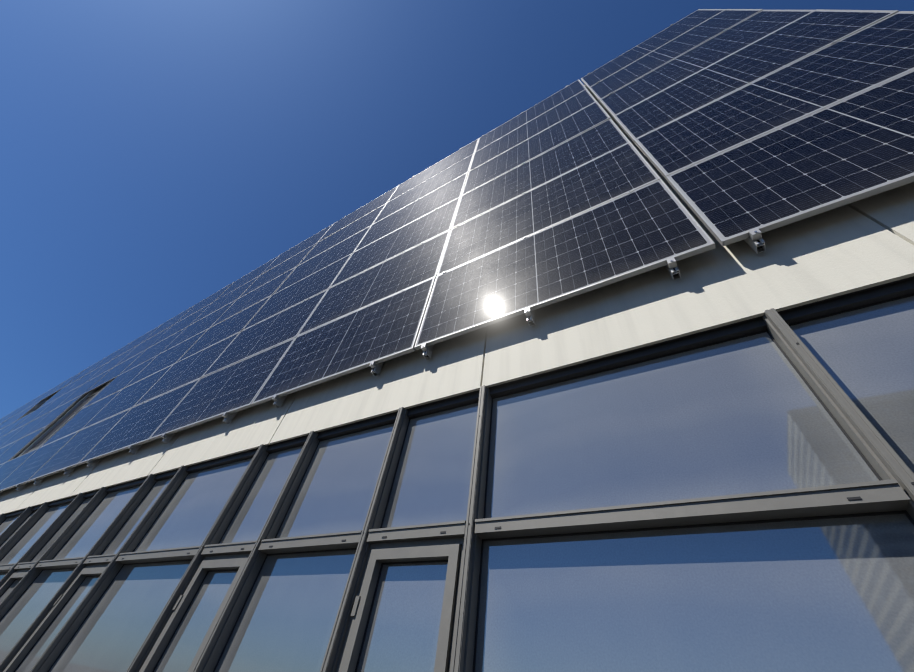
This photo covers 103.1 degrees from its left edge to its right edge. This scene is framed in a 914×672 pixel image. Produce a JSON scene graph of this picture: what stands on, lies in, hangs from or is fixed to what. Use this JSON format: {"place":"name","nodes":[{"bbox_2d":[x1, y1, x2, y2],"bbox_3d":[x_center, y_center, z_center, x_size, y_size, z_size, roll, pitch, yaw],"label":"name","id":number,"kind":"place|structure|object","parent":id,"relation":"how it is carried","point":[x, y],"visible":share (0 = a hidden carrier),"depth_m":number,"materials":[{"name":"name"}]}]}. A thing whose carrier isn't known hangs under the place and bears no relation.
{"place":"outdoors","nodes":[
{"label":"outdoors","id":0,"kind":"place"},
{"bbox_2d":[0,85,913,514],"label":"building cladding boards","id":1,"kind":"object","parent":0,"point":[856,245],"visible":0.15,"depth_m":2.29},
{"bbox_2d":[0,0,913,418],"label":"sky","id":2,"kind":"structure","parent":0,"point":[155,155],"materials":[{"name":"blue"}]},
{"bbox_2d":[5,279,913,517],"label":"curtain wall heads","id":3,"kind":"object","parent":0,"point":[884,293],"visible":0.33,"depth_m":2.06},
{"bbox_2d":[7,276,913,513],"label":"building soffit plate","id":4,"kind":"object","parent":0,"point":[859,291],"depth_m":2.09,"materials":[{"name":"grey metal"}]},
{"bbox_2d":[9,342,913,668],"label":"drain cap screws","id":5,"kind":"object","parent":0,"point":[499,528],"visible":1,"depth_m":1.73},
{"label":"ground","id":6,"kind":"structure","parent":0,"visible":0},
{"bbox_3d":[-20.254,8.968,18.368,60.570,6.826,8.858,-19,-54,24],"label":"building","id":7,"kind":"object","parent":6,"relation":"on","visible":0},
{"bbox_2d":[27,390,100,452],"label":"wall window frames","id":8,"kind":"structure","parent":7,"relation":"attached to","point":[30,450],"depth_m":9.51,"materials":[{"name":"grey metal"}]},
{"bbox_2d":[31,394,95,449],"bbox_3d":[-13.523,2.663,11.946,9.922,3.812,0.001,-19,-54,24],"label":"window glass","id":9,"kind":"object","parent":8,"relation":"in","point":[61,423],"visible":0.2,"depth_m":9.57,"materials":[{"name":"blue glass"}]},
{"bbox_2d":[0,9,913,494],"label":"solar panels","id":10,"kind":"object","parent":7,"relation":"attached to","point":[748,125],"visible":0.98,"depth_m":3.72,"materials":[{"name":"glass"}]},
{"bbox_2d":[0,308,913,671],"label":"curtain wall mullions","id":11,"kind":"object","parent":7,"relation":"attached to","point":[892,490],"depth_m":1.90,"materials":[{"name":"grey metal"}]},
{"bbox_2d":[0,537,463,671],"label":"curtain wall sashes","id":12,"kind":"object","parent":11,"relation":"in","point":[450,550],"visible":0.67,"depth_m":1.85,"materials":[{"name":"grey metal"}]},
{"bbox_2d":[0,296,913,671],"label":"curtain wall glass","id":13,"kind":"object","parent":11,"relation":"in","point":[748,414],"visible":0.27,"depth_m":1.59,"materials":[{"name":"blue glass"}]},
{"bbox_2d":[0,294,913,671],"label":"curtain wall gaskets","id":14,"kind":"object","parent":11,"relation":"attached to","point":[484,504],"visible":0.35,"depth_m":1.87,"materials":[{"name":"black rubber"}]}
]}

